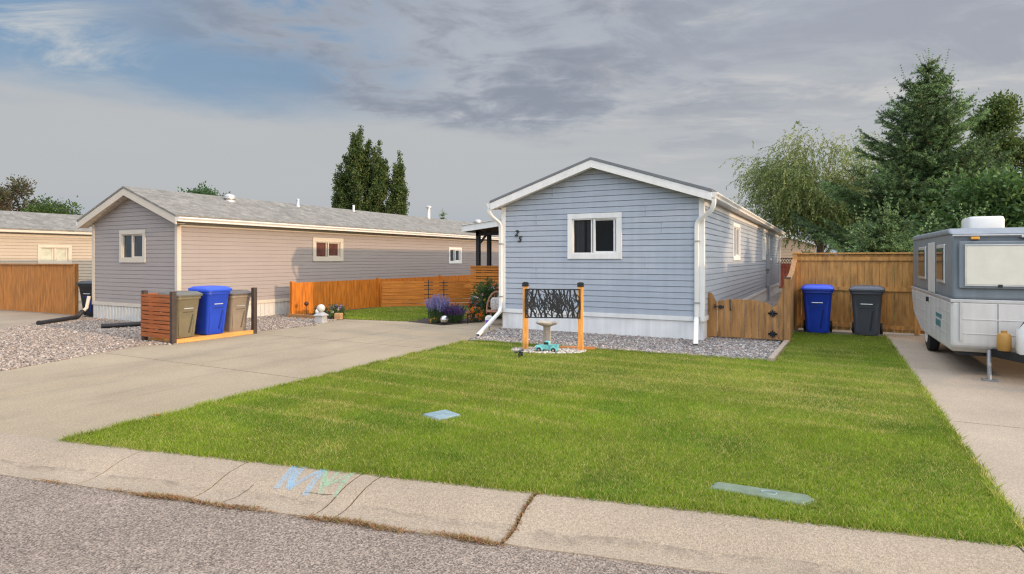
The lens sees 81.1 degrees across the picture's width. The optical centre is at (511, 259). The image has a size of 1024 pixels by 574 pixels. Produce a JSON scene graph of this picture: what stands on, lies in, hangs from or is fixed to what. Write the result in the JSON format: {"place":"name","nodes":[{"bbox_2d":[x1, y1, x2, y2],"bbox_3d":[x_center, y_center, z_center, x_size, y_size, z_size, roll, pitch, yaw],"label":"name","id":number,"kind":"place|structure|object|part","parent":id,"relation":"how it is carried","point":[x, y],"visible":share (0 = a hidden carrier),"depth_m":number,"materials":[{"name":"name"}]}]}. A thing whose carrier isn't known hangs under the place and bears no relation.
{"place":"outdoors","nodes":[
{"label":"outdoors","id":0,"kind":"place"},
{"bbox_2d":[0,304,85,328],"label":"driveway","id":1,"kind":"structure","parent":0,"point":[10,318],"depth_m":16.93,"materials":[{"name":"concrete"}]},
{"bbox_2d":[0,263,78,315],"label":"wooden fence","id":2,"kind":"object","parent":1,"relation":"on","point":[48,288],"visible":0.97,"depth_m":18.23,"materials":[{"name":"brown wood"}]},
{"bbox_2d":[0,312,336,370],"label":"gravel","id":3,"kind":"structure","parent":0,"point":[23,349],"depth_m":12.37,"materials":[{"name":"grey gravel"}]},
{"bbox_2d":[36,309,84,325],"bbox_3d":[-11.810,1.520,15.718,0.126,0.269,1.699,0,0,-3],"label":"drain pipe","id":4,"kind":"object","parent":3,"relation":"on","point":[79,314],"visible":1,"depth_m":15.65,"materials":[{"name":"black plastic"}]},
{"bbox_2d":[101,320,161,327],"bbox_3d":[-9.124,1.517,14.572,1.460,0.270,0.164,0,0,-33],"label":"drain pipe","id":5,"kind":"object","parent":3,"relation":"on","point":[118,325],"visible":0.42,"depth_m":14.36,"materials":[{"name":"black plastic"}]},
{"bbox_2d":[141,287,256,343],"bbox_3d":[-6.590,1.140,12.697,1.055,1.020,1.955,0,0,28],"label":"bin enclosure","id":6,"kind":"object","parent":3,"relation":"on","point":[152,311],"visible":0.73,"depth_m":11.91,"materials":[{"name":"brown wood"}]},
{"bbox_2d":[157,291,202,337],"bbox_3d":[-6.778,1.120,12.200,0.772,0.946,0.584,0,0,28],"label":"wheelie bin","id":7,"kind":"object","parent":6,"relation":"on","point":[187,305],"visible":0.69,"depth_m":12.04,"materials":[{"name":"plastic"}]},
{"bbox_2d":[188,285,231,334],"bbox_3d":[-6.456,1.080,12.765,0.797,1.026,0.603,0,0,28],"label":"wheelie bin","id":8,"kind":"object","parent":6,"relation":"on","point":[212,309],"visible":0.78,"depth_m":12.55,"materials":[{"name":"plastic"}]},
{"bbox_2d":[224,290,250,331],"bbox_3d":[-6.266,1.155,13.400,0.772,0.927,0.584,0,0,28],"label":"wheelie bin","id":9,"kind":"object","parent":6,"relation":"in","point":[237,310],"visible":0.61,"depth_m":13.20,"materials":[{"name":"plastic"}]},
{"bbox_2d":[287,314,314,317],"bbox_3d":[-5.846,1.600,16.771,1.150,0.100,0.090,0,0,26],"label":"edging timber","id":10,"kind":"object","parent":3,"relation":"on","point":[300,315],"visible":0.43,"depth_m":16.77,"materials":[{"name":"brown wood"}]},
{"bbox_2d":[0,318,502,438],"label":"driveway","id":11,"kind":"structure","parent":0,"point":[58,399],"depth_m":8.87,"materials":[{"name":"concrete"}]},
{"bbox_2d":[313,304,327,322],"bbox_3d":[-4.965,1.410,15.562,0.280,0.480,0.280,0,0,16],"label":"statue","id":12,"kind":"object","parent":11,"relation":"on","point":[320,316],"visible":1,"depth_m":15.47,"materials":[{"name":"white stone"}]},
{"bbox_2d":[486,291,502,324],"bbox_3d":[-0.386,1.230,15.148,0.568,0.843,0.540,0,0,3],"label":"wicker chair","id":13,"kind":"object","parent":11,"relation":"on","point":[490,311],"visible":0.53,"depth_m":15.24,"materials":[{"name":"wicker"}]},
{"bbox_2d":[490,297,498,309],"bbox_3d":[-0.368,1.125,15.138,0.360,0.310,0.160,0,0,3],"label":"cushion","id":14,"kind":"object","parent":13,"relation":"on","point":[494,304],"visible":0.52,"depth_m":15.07,"materials":[{"name":"grey fabric"}]},
{"bbox_2d":[0,475,715,573],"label":"road","id":15,"kind":"structure","parent":0,"point":[50,528],"depth_m":3.67,"materials":[{"name":"grey asphalt"}]},
{"bbox_2d":[35,477,541,546],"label":"weeds","id":16,"kind":"object","parent":15,"relation":"on","point":[177,497],"visible":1,"depth_m":4.00,"materials":[{"name":"plant"}]},
{"bbox_2d":[329,305,501,320],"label":"back lawn","id":17,"kind":"structure","parent":0,"point":[400,317],"depth_m":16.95,"materials":[{"name":"plant"}]},
{"bbox_2d":[424,280,432,316],"bbox_3d":[-2.360,1.120,16.931,0.264,1.060,0.024,0,0,-7],"label":"garden trellis","id":18,"kind":"object","parent":17,"relation":"on","point":[428,289],"visible":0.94,"depth_m":16.92,"materials":[{"name":"black metal"}]},
{"bbox_2d":[460,219,500,299],"bbox_3d":[0.818,0.111,20.242,3.670,3.118,6.171,0,0,28],"label":"porch","id":19,"kind":"object","parent":17,"relation":"on","point":[487,229],"visible":0.24,"depth_m":19.34,"materials":[{"name":"orange wood"}]},
{"bbox_2d":[409,317,499,324],"bbox_3d":[-1.486,1.644,16.410,2.660,0.001,1.954,0,0,-44],"label":"flower bed","id":20,"kind":"object","parent":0,"point":[426,320],"visible":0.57,"depth_m":15.79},
{"bbox_2d":[430,316,439,323],"bbox_3d":[-1.975,1.557,15.304,0.318,0.230,0.318,0,0,28],"label":"marigold plant","id":21,"kind":"object","parent":20,"relation":"on","point":[434,319],"visible":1,"depth_m":15.28,"materials":[{"name":"green plant"}]},
{"bbox_2d":[424,294,451,322],"bbox_3d":[-1.941,1.264,15.655,0.721,0.811,0.674,0,0,28],"label":"salvia plant","id":22,"kind":"object","parent":20,"relation":"on","point":[435,302],"visible":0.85,"depth_m":15.51,"materials":[{"name":"purple plant"}]},
{"bbox_2d":[439,280,448,298],"bbox_3d":[-1.900,1.120,16.687,0.264,1.060,0.024,0,0,-7],"label":"garden trellis","id":23,"kind":"object","parent":20,"relation":"on","point":[443,289],"visible":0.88,"depth_m":16.68,"materials":[{"name":"black metal"}]},
{"bbox_2d":[440,315,448,323],"bbox_3d":[-1.710,1.534,15.126,0.230,0.233,0.230,0,0,28],"label":"gazing ball","id":24,"kind":"object","parent":20,"relation":"on","point":[444,319],"visible":1,"depth_m":15.05,"materials":[{"name":"metal"}]},
{"bbox_2d":[441,303,467,322],"bbox_3d":[-1.500,1.407,15.556,0.736,0.563,0.693,0,0,28],"label":"salvia plant","id":25,"kind":"object","parent":20,"relation":"on","point":[455,313],"visible":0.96,"depth_m":15.42,"materials":[{"name":"purple plant"}]},
{"bbox_2d":[466,305,483,321],"bbox_3d":[-0.957,1.438,15.728,0.507,0.490,0.595,0,0,28],"label":"begonia plant","id":26,"kind":"object","parent":20,"relation":"on","point":[476,313],"visible":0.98,"depth_m":15.63,"materials":[{"name":"orange plant"}]},
{"bbox_2d":[468,294,482,313],"bbox_3d":[-0.975,1.288,16.104,0.509,0.730,0.491,0,0,28],"label":"lily plant","id":27,"kind":"object","parent":20,"relation":"on","point":[476,302],"visible":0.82,"depth_m":16.03,"materials":[{"name":"green plant"}]},
{"bbox_2d":[470,276,501,317],"bbox_3d":[-0.645,1.099,16.736,1.291,1.284,1.244,0,0,28],"label":"dahlia bush","id":28,"kind":"object","parent":20,"relation":"on","point":[486,291],"visible":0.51,"depth_m":16.58,"materials":[{"name":"green plant"}]},
{"bbox_2d":[0,0,1023,252],"label":"sky","id":29,"kind":"structure","parent":0,"point":[482,101],"materials":[{"name":"grey"}]},
{"bbox_2d":[58,288,1023,548],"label":"yard ground","id":30,"kind":"structure","parent":0,"point":[832,332],"depth_m":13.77,"materials":[{"name":"green plant"}]},
{"bbox_2d":[0,174,41,211],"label":"leafy tree","id":31,"kind":"object","parent":30,"relation":"on","point":[18,189],"visible":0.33,"depth_m":44.65,"materials":[{"name":"green plant"}]},
{"bbox_2d":[0,210,91,300],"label":"mobile home","id":32,"kind":"object","parent":30,"relation":"on","point":[36,238],"visible":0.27,"depth_m":23.11,"materials":[{"name":"beige plastic"}]},
{"bbox_2d":[38,245,71,263],"bbox_3d":[-17.711,-0.175,23.180,0.091,0.750,1.150,0,0,28],"label":"window","id":33,"kind":"structure","parent":32,"relation":"in","point":[47,254],"depth_m":23.16,"materials":[{"name":"white plastic"}]},
{"bbox_2d":[19,193,84,214],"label":"leafy tree","id":34,"kind":"object","parent":30,"relation":"on","point":[46,206],"visible":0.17,"depth_m":43.81,"materials":[{"name":"green plant"}]},
{"bbox_2d":[76,280,92,315],"bbox_3d":[-12.167,1.134,17.512,0.635,1.028,0.839,0,0,8],"label":"wheelie bin","id":35,"kind":"object","parent":30,"relation":"on","point":[85,288],"visible":0.29,"depth_m":17.20,"materials":[{"name":"plastic"}]},
{"bbox_2d":[177,181,230,195],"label":"leafy tree","id":36,"kind":"object","parent":30,"relation":"on","point":[206,191],"visible":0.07,"depth_m":44.71,"materials":[{"name":"green plant"}]},
{"bbox_2d":[76,186,498,321],"bbox_3d":[-5.789,-0.373,23.867,4.640,4.146,18.660,0,0,28],"label":"mobile home","id":37,"kind":"object","parent":30,"relation":"on","point":[154,241],"visible":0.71,"depth_m":17.02,"materials":[{"name":"grey plastic"}]},
{"bbox_2d":[119,230,145,262],"bbox_3d":[-10.035,-0.340,15.863,1.160,0.860,0.091,0,0,28],"label":"window","id":38,"kind":"structure","parent":37,"relation":"in","point":[132,243],"depth_m":15.85,"materials":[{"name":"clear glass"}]},
{"bbox_2d":[313,237,343,260],"bbox_3d":[-5.986,-0.310,19.461,0.091,0.760,1.330,0,0,28],"label":"window","id":39,"kind":"structure","parent":37,"relation":"in","point":[324,249],"depth_m":19.44,"materials":[{"name":"white plastic"}]},
{"bbox_2d":[449,247,461,263],"bbox_3d":[-2.488,-0.160,26.055,0.091,0.700,1.000,0,0,28],"label":"window","id":40,"kind":"structure","parent":37,"relation":"in","point":[455,254],"depth_m":26.04,"materials":[{"name":"white plastic"}]},
{"bbox_2d":[334,313,342,319],"bbox_3d":[-4.756,1.563,16.425,0.170,0.166,0.170,0,0,13],"label":"planter box","id":41,"kind":"object","parent":30,"relation":"on","point":[339,316],"visible":0.95,"depth_m":16.35,"materials":[{"name":"brown wood"}]},
{"bbox_2d":[331,162,351,208],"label":"poplar tree","id":42,"kind":"object","parent":30,"relation":"on","point":[339,184],"visible":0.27,"depth_m":45.80,"materials":[{"name":"green plant"}]},
{"bbox_2d":[337,125,380,211],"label":"poplar tree","id":43,"kind":"object","parent":30,"relation":"on","point":[357,158],"visible":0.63,"depth_m":45.34,"materials":[{"name":"green plant"}]},
{"bbox_2d":[361,139,392,213],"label":"poplar tree","id":44,"kind":"object","parent":30,"relation":"on","point":[379,175],"visible":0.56,"depth_m":45.52,"materials":[{"name":"green plant"}]},
{"bbox_2d":[290,275,475,313],"bbox_3d":[-2.882,1.145,23.717,0.105,1.010,14.800,0,0,28],"label":"wooden fence","id":45,"kind":"object","parent":30,"relation":"on","point":[354,294],"visible":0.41,"depth_m":19.15,"materials":[{"name":"orange wood"}]},
{"bbox_2d":[385,150,409,214],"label":"poplar tree","id":46,"kind":"object","parent":30,"relation":"on","point":[398,195],"visible":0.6,"depth_m":45.78,"materials":[{"name":"green plant"}]},
{"bbox_2d":[380,281,485,306],"bbox_3d":[-2.395,1.204,20.920,4.317,0.893,0.133,0,0,-12],"label":"slat fence","id":47,"kind":"object","parent":30,"relation":"on","point":[413,290],"visible":0.48,"depth_m":20.66,"materials":[{"name":"orange wood"}]},
{"bbox_2d":[423,410,459,419],"bbox_3d":[-0.742,1.657,6.303,0.311,0.067,0.304,0,0,-42],"label":"utility lid","id":48,"kind":"object","parent":30,"relation":"on","point":[442,414],"visible":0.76,"depth_m":6.27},
{"bbox_2d":[514,349,523,357],"bbox_3d":[0.118,1.605,10.026,0.155,0.190,0.110,0,0,-8],"label":"solar spotlight","id":49,"kind":"object","parent":30,"relation":"on","point":[520,353],"visible":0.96,"depth_m":9.99,"materials":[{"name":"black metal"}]},
{"bbox_2d":[536,321,557,343],"bbox_3d":[0.656,1.411,11.221,0.416,0.478,0.421,0,0,28],"label":"bird bath","id":50,"kind":"object","parent":30,"relation":"on","point":[546,325],"visible":0.84,"depth_m":11.17,"materials":[{"name":"white stone"}]},
{"bbox_2d":[511,347,585,353],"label":"pebbles","id":51,"kind":"object","parent":30,"relation":"on","point":[559,351],"visible":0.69,"depth_m":10.66,"materials":[{"name":"grey gravel"}]},
{"bbox_2d":[534,341,558,351],"bbox_3d":[0.620,1.550,10.651,0.418,0.190,0.180,0,0,16],"label":"toy truck","id":52,"kind":"object","parent":51,"relation":"on","point":[547,345],"visible":1,"depth_m":10.59,"materials":[{"name":"teal paint"}]},
{"bbox_2d":[522,282,583,349],"bbox_3d":[0.741,1.032,10.848,1.128,1.235,0.124,0,0,8],"label":"privacy screen","id":53,"kind":"object","parent":30,"relation":"on","point":[532,305],"visible":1,"depth_m":10.79,"materials":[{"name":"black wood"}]},
{"bbox_2d":[559,346,594,349],"bbox_3d":[1.093,1.633,10.978,0.855,0.075,0.050,0,0,7],"label":"edging timber","id":54,"kind":"object","parent":30,"relation":"on","point":[585,347],"visible":0.31,"depth_m":10.95,"materials":[{"name":"wood"}]},
{"bbox_2d":[476,157,784,346],"bbox_3d":[6.227,-0.261,21.508,5.260,3.921,22.163,0,0,28],"label":"mobile home","id":55,"kind":"object","parent":30,"relation":"on","point":[636,252],"visible":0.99,"depth_m":13.20,"materials":[{"name":"blue plastic"}]},
{"bbox_2d":[567,212,621,258],"bbox_3d":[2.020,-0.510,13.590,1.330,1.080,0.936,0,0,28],"label":"window","id":56,"kind":"structure","parent":55,"relation":"in","point":[589,235],"depth_m":13.43,"materials":[{"name":"white plastic"}]},
{"bbox_2d":[733,222,740,259],"bbox_3d":[6.106,-0.470,16.350,0.091,1.000,1.350,0,0,28],"label":"window","id":57,"kind":"structure","parent":55,"relation":"in","point":[736,227],"depth_m":16.33,"materials":[{"name":"white plastic"}]},
{"bbox_2d":[762,236,765,259],"bbox_3d":[9.724,-0.420,23.170,0.091,0.900,1.150,0,0,28],"label":"window","id":58,"kind":"structure","parent":55,"relation":"in","point":[763,238],"depth_m":23.15,"materials":[{"name":"white plastic"}]},
{"bbox_2d":[710,482,816,504],"bbox_3d":[1.764,1.662,4.226,0.699,0.057,0.206,0,0,28],"label":"utility lid","id":59,"kind":"object","parent":30,"relation":"on","point":[798,498],"visible":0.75,"depth_m":4.20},
{"bbox_2d":[768,340,788,361],"bbox_3d":[4.779,1.630,10.681,0.090,0.090,2.452,0,0,30],"label":"edging timber","id":60,"kind":"object","parent":30,"relation":"on","point":[773,356],"visible":0.69,"depth_m":10.38,"materials":[{"name":"beige wood"}]},
{"bbox_2d":[779,258,792,287],"bbox_3d":[16.879,0.787,32.982,6.314,1.725,0.121,0,0,18],"label":"wooden fence","id":61,"kind":"object","parent":30,"relation":"on","point":[785,268],"visible":0.07,"depth_m":33.50,"materials":[{"name":"red wood"}]},
{"bbox_2d":[779,233,816,262],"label":"mobile home","id":62,"kind":"object","parent":30,"relation":"on","point":[787,252],"visible":0.02,"depth_m":48.99,"materials":[{"name":"beige plastic"}]},
{"bbox_2d":[793,252,808,328],"bbox_3d":[10.912,0.740,22.059,0.120,1.820,17.900,0,0,28],"label":"wooden fence","id":63,"kind":"object","parent":30,"relation":"on","point":[808,269],"visible":0.12,"depth_m":22.22,"materials":[{"name":"brown wood"}]},
{"bbox_2d":[719,121,893,252],"bbox_3d":[17.278,-2.904,34.032,10.078,9.320,10.151,0,0,28],"label":"willow tree","id":64,"kind":"object","parent":30,"relation":"on","point":[792,187],"visible":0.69,"depth_m":32.41,"materials":[{"name":"green plant"}]},
{"bbox_2d":[801,284,833,332],"bbox_3d":[6.897,1.108,13.511,0.667,1.080,0.881,0,0,28],"label":"wheelie bin","id":65,"kind":"object","parent":30,"relation":"on","point":[817,298],"visible":1,"depth_m":13.23,"materials":[{"name":"plastic"}]},
{"bbox_2d":[793,252,924,334],"bbox_3d":[10.735,0.750,11.986,9.270,1.800,0.120,0,0,28],"label":"wooden fence","id":66,"kind":"object","parent":30,"relation":"on","point":[837,272],"visible":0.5,"depth_m":13.51,"materials":[{"name":"brown wood"}]},
{"bbox_2d":[788,190,934,319],"bbox_3d":[10.143,-0.034,16.676,4.497,3.860,4.047,0,0,28],"label":"juniper shrub","id":67,"kind":"object","parent":30,"relation":"on","point":[879,237],"visible":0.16,"depth_m":16.40,"materials":[{"name":"green plant"}]},
{"bbox_2d":[849,285,884,335],"bbox_3d":[7.742,1.108,13.052,0.667,1.080,0.881,0,0,32],"label":"wheelie bin","id":68,"kind":"object","parent":30,"relation":"on","point":[866,303],"visible":1,"depth_m":12.78,"materials":[{"name":"plastic"}]},
{"bbox_2d":[787,48,1019,254],"bbox_3d":[15.491,-3.112,23.223,8.988,10.018,9.610,0,0,-12],"label":"spruce tree","id":69,"kind":"object","parent":30,"relation":"on","point":[912,165],"visible":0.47,"depth_m":22.30,"materials":[{"name":"green plant"}]},
{"bbox_2d":[903,161,1023,236],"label":"leafy shrub","id":70,"kind":"object","parent":30,"relation":"on","point":[1001,193],"visible":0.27,"depth_m":17.94,"materials":[{"name":"green plant"}]},
{"bbox_2d":[929,201,1022,230],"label":"juniper shrub","id":71,"kind":"object","parent":30,"relation":"on","point":[939,227],"visible":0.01,"depth_m":16.50,"materials":[{"name":"green plant"}]},
{"bbox_2d":[962,89,1023,194],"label":"poplar tree","id":72,"kind":"object","parent":30,"relation":"on","point":[1003,112],"visible":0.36,"depth_m":26.49,"materials":[{"name":"green plant"}]},
{"bbox_2d":[521,292,780,360],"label":"gravel ground","id":73,"kind":"structure","parent":0,"point":[773,301],"depth_m":22.85,"materials":[{"name":"grey gravel"}]},
{"bbox_2d":[468,321,781,360],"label":"gravel","id":74,"kind":"structure","parent":73,"relation":"on","point":[733,347],"depth_m":11.74,"materials":[{"name":"grey gravel"}]},
{"bbox_2d":[485,315,491,329],"bbox_3d":[-0.532,1.498,13.891,0.180,0.405,0.021,0,0,8],"label":"yard sign","id":75,"kind":"object","parent":74,"relation":"in","point":[488,318],"visible":0.6,"depth_m":13.89,"materials":[{"name":"white plastic"}]},
{"bbox_2d":[707,259,796,342],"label":"wooden gate","id":76,"kind":"structure","parent":74,"relation":"on","point":[777,322],"depth_m":12.16,"materials":[{"name":"brown wood"}]},
{"bbox_2d":[884,334,1023,524],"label":"side driveway","id":77,"kind":"structure","parent":0,"point":[987,417],"depth_m":6.99,"materials":[{"name":"concrete"}]},
{"bbox_2d":[911,216,1023,381],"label":"travel trailer","id":78,"kind":"object","parent":77,"relation":"on","point":[967,287],"visible":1,"depth_m":8.39,"materials":[{"name":"white metal"}]},
{"bbox_3d":[7.655,0.070,11.165,0.042,0.600,0.900,0,0,28],"label":"window","id":79,"kind":"part","parent":78,"relation":"part of","materials":[{"name":"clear glass"}]},
{"bbox_3d":[7.099,0.455,10.158,0.060,1.470,0.700,0,0,28],"label":"door","id":80,"kind":"part","parent":78,"relation":"part of","materials":[{"name":"white metal"}]},
{"bbox_3d":[6.670,0.070,9.309,0.042,0.600,0.700,0,0,28],"label":"window","id":81,"kind":"part","parent":78,"relation":"part of","materials":[{"name":"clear glass"}]},
{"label":"window","id":82,"kind":"part","parent":78,"relation":"part of","materials":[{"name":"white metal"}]},
{"label":"flower bed","id":83,"kind":"structure","parent":0,"visible":0},
{"bbox_2d":[326,303,352,317],"bbox_3d":[-4.921,1.463,16.897,0.653,0.485,0.664,0,0,28],"label":"petunia plant","id":84,"kind":"object","parent":83,"relation":"on","point":[334,308],"visible":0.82,"depth_m":16.84,"materials":[{"name":"green plant"}]},
{"label":"ground","id":85,"kind":"structure","parent":0,"visible":0},
{"bbox_2d":[0,432,1023,573],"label":"kerb","id":86,"kind":"structure","parent":85,"relation":"on","point":[708,542],"depth_m":3.93,"materials":[{"name":"concrete"}]}
]}

